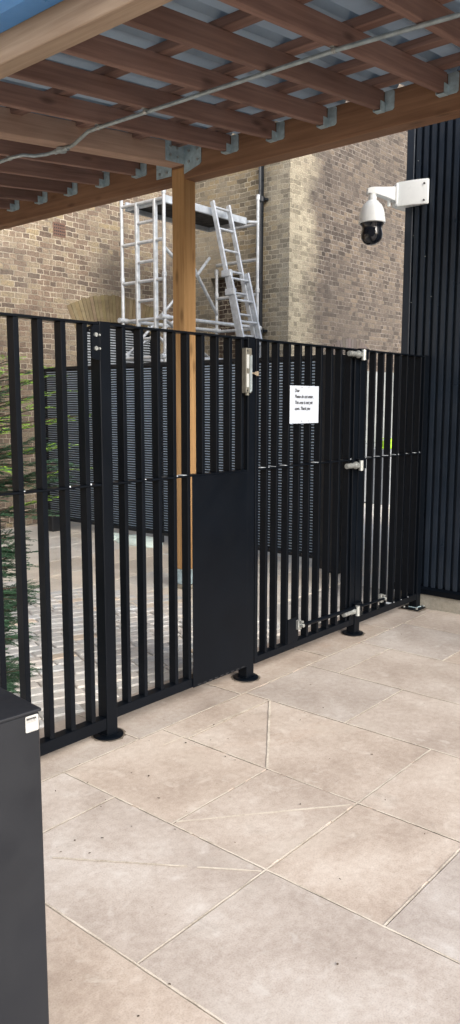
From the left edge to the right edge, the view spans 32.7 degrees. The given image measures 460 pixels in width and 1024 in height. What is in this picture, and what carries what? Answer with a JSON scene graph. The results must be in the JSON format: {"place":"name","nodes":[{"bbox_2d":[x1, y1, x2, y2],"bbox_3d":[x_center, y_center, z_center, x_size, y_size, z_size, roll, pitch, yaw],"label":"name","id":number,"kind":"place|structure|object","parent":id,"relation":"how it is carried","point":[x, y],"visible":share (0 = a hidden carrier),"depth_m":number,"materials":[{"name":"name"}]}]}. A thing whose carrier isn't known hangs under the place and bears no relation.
{"place":"outdoors","nodes":[
{"label":"outdoors","id":0,"kind":"place"},
{"bbox_2d":[48,512,59,531],"bbox_3d":[-2.161,0.118,9.697,0.190,0.210,0.220,7,10,40],"label":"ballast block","id":1,"kind":"object","parent":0,"point":[54,523],"depth_m":9.59,"materials":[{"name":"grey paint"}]},
{"bbox_2d":[1,502,394,629],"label":"courtyard paving","id":2,"kind":"structure","parent":0,"point":[55,560],"depth_m":7.51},
{"bbox_2d":[44,363,152,533],"bbox_3d":[-1.568,-0.735,9.293,2.044,1.972,0.060,7,10,40],"label":"louvre screen","id":3,"kind":"object","parent":2,"relation":"on","point":[73,428],"visible":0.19,"depth_m":9.18,"materials":[{"name":"black paint"}]},
{"bbox_2d":[114,532,118,540],"bbox_3d":[-1.399,0.267,9.077,0.324,0.082,0.252,7,10,40],"label":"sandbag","id":4,"kind":"object","parent":2,"relation":"on","point":[116,536],"visible":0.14,"depth_m":8.98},
{"bbox_2d":[116,534,162,547],"bbox_3d":[-1.008,0.306,8.765,0.592,0.093,0.278,7,10,40],"label":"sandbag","id":5,"kind":"object","parent":2,"relation":"on","point":[149,541],"visible":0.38,"depth_m":8.64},
{"bbox_2d":[118,190,261,361],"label":"scaffold tower","id":6,"kind":"structure","parent":2,"relation":"on","point":[157,209],"depth_m":9.91,"materials":[{"name":"metal"}]},
{"bbox_2d":[0,0,459,588],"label":"timber canopy","id":7,"kind":"object","parent":2,"relation":"on","point":[72,70],"visible":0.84,"depth_m":4.70,"materials":[{"name":"wood"}]},
{"bbox_2d":[0,12,459,163],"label":"cable conduit","id":8,"kind":"object","parent":7,"relation":"attached to","point":[145,111],"visible":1,"depth_m":4.16,"materials":[{"name":"metal"}]},
{"bbox_2d":[210,200,261,357],"bbox_3d":[0.311,-1.886,9.998,1.212,4.107,0.410,7,10,40],"label":"ladder","id":9,"kind":"object","parent":2,"relation":"on","point":[231,293],"visible":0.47,"depth_m":10.05,"materials":[{"name":"metal"}]},
{"bbox_2d":[161,355,325,568],"bbox_3d":[0.055,-0.543,7.927,2.204,1.972,0.060,7,10,40],"label":"louvre screen","id":10,"kind":"object","parent":2,"relation":"on","point":[164,438],"visible":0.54,"depth_m":7.67,"materials":[{"name":"black paint"}]},
{"bbox_2d":[329,355,344,573],"bbox_3d":[0.962,-0.424,7.170,0.165,1.985,0.100,7,10,40],"label":"screen post","id":11,"kind":"object","parent":2,"relation":"on","point":[341,464],"visible":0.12,"depth_m":7.11,"materials":[{"name":"black metal"}]},
{"bbox_2d":[364,371,393,504],"bbox_3d":[3.062,-1.272,13.113,0.480,2.050,6.170,7,10,40],"label":"site hoarding","id":12,"kind":"object","parent":2,"relation":"on","point":[375,435],"visible":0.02,"depth_m":12.26,"materials":[{"name":"white paint"}]},
{"bbox_2d":[382,438,391,448],"bbox_3d":[2.499,-1.080,12.331,0.360,0.156,0.360,7,10,40],"label":"safety vest","id":13,"kind":"object","parent":12,"relation":"on","point":[383,444],"visible":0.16,"depth_m":12.25,"materials":[{"name":"yellow fabric"}]},
{"bbox_2d":[3,581,394,728],"bbox_3d":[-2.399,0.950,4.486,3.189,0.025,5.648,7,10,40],"label":"cobbles","id":14,"kind":"object","parent":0,"point":[58,669],"visible":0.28,"depth_m":5.06,"materials":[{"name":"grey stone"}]},
{"bbox_2d":[0,355,91,693],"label":"yew tree","id":15,"kind":"object","parent":14,"relation":"on","point":[9,594],"visible":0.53,"depth_m":3.75,"materials":[{"name":"green plant"}]},
{"bbox_2d":[39,602,459,1023],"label":"paving","id":16,"kind":"structure","parent":0,"point":[266,947],"depth_m":2.78,"materials":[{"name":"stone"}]},
{"bbox_2d":[0,687,48,1023],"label":"metal cabinet","id":17,"kind":"object","parent":16,"relation":"on","point":[23,976],"visible":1,"depth_m":1.57,"materials":[{"name":"grey metal"}]},
{"bbox_2d":[90,321,125,741],"bbox_3d":[-0.572,0.108,3.577,0.175,1.904,0.173,7,10,40],"label":"gate post","id":18,"kind":"object","parent":16,"relation":"on","point":[103,517],"visible":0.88,"depth_m":3.55,"materials":[{"name":"black metal"}]},
{"bbox_2d":[0,312,106,756],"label":"fence panel","id":19,"kind":"object","parent":18,"relation":"attached to","point":[72,732],"visible":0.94,"depth_m":3.34,"materials":[{"name":"metal"}]},
{"bbox_2d":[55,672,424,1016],"bbox_3d":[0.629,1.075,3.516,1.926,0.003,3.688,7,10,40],"label":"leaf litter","id":20,"kind":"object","parent":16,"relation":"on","point":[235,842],"visible":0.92,"depth_m":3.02,"materials":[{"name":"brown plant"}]},
{"bbox_2d":[231,337,259,682],"bbox_3d":[0.091,0.003,4.351,0.171,1.904,0.171,7,10,40],"label":"gate post","id":21,"kind":"object","parent":16,"relation":"on","point":[245,675],"visible":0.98,"depth_m":4.33,"materials":[{"name":"black metal"}]},
{"bbox_2d":[110,323,247,716],"bbox_3d":[-0.234,0.018,3.954,0.061,1.817,0.963,7,10,40],"label":"fence panel","id":22,"kind":"object","parent":21,"relation":"attached to","point":[219,540],"visible":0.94,"depth_m":3.98,"materials":[{"name":"metal"}]},
{"bbox_2d":[242,348,258,394],"bbox_3d":[0.114,-0.748,4.192,0.038,0.247,0.117,7,10,40],"label":"gate lock","id":23,"kind":"object","parent":21,"relation":"attached to","point":[247,372],"visible":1,"depth_m":4.15,"materials":[{"name":"metal"}]},
{"bbox_2d":[341,359,365,636],"bbox_3d":[0.838,-0.116,5.222,0.176,1.904,0.166,7,10,40],"label":"gate post","id":24,"kind":"object","parent":16,"relation":"on","point":[353,630],"visible":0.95,"depth_m":5.21,"materials":[{"name":"black metal"}]},
{"bbox_2d":[254,338,368,663],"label":"gate","id":25,"kind":"structure","parent":24,"relation":"attached to","point":[290,638],"depth_m":4.76,"materials":[{"name":"metal"}]},
{"bbox_2d":[290,385,318,423],"bbox_3d":[0.439,-0.632,4.616,0.005,0.218,0.294,7,10,40],"label":"paper notice","id":26,"kind":"object","parent":25,"relation":"attached to","point":[304,404],"visible":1,"depth_m":4.62,"materials":[{"name":"white paper"}]},
{"bbox_2d":[296,594,386,629],"bbox_3d":[0.750,0.647,5.140,0.052,0.083,1.032,7,10,40],"label":"gate closer","id":27,"kind":"object","parent":25,"relation":"attached to","point":[300,623],"visible":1,"depth_m":5.00,"materials":[{"name":"metal"}]},
{"bbox_2d":[399,355,428,611],"bbox_3d":[1.410,-0.207,5.888,0.199,1.904,0.195,7,10,40],"label":"gate post","id":28,"kind":"object","parent":16,"relation":"on","point":[414,606],"visible":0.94,"depth_m":5.88,"materials":[{"name":"metal"}]},
{"bbox_2d":[359,350,424,621],"bbox_3d":[1.131,-0.196,5.552,0.054,1.825,0.829,7,10,40],"label":"fence panel","id":29,"kind":"object","parent":28,"relation":"attached to","point":[405,502],"visible":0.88,"depth_m":5.56,"materials":[{"name":"metal"}]},
{"label":"ground","id":30,"kind":"structure","parent":0,"visible":0},
{"bbox_2d":[0,83,407,528],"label":"brick building","id":31,"kind":"structure","parent":30,"relation":"on","point":[328,276],"depth_m":11.19,"materials":[{"name":"brown brick"}]},
{"bbox_2d":[87,323,150,365],"bbox_3d":[-1.634,-1.556,11.189,0.100,2.218,1.480,7,10,40],"label":"louvred window","id":32,"kind":"structure","parent":31,"relation":"in","point":[129,332],"depth_m":11.16,"materials":[{"name":"black paint"}]},
{"bbox_2d":[394,66,459,613],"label":"clad wall","id":33,"kind":"structure","parent":30,"relation":"on","point":[431,304],"depth_m":5.77,"materials":[{"name":"metal"}]},
{"bbox_2d":[358,178,428,245],"bbox_3d":[1.186,-2.197,5.796,0.475,0.443,0.306,-1,8,-5],"label":"security camera","id":34,"kind":"object","parent":33,"relation":"attached to","point":[402,196],"visible":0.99,"depth_m":5.73,"materials":[{"name":"white plastic"}]}
]}

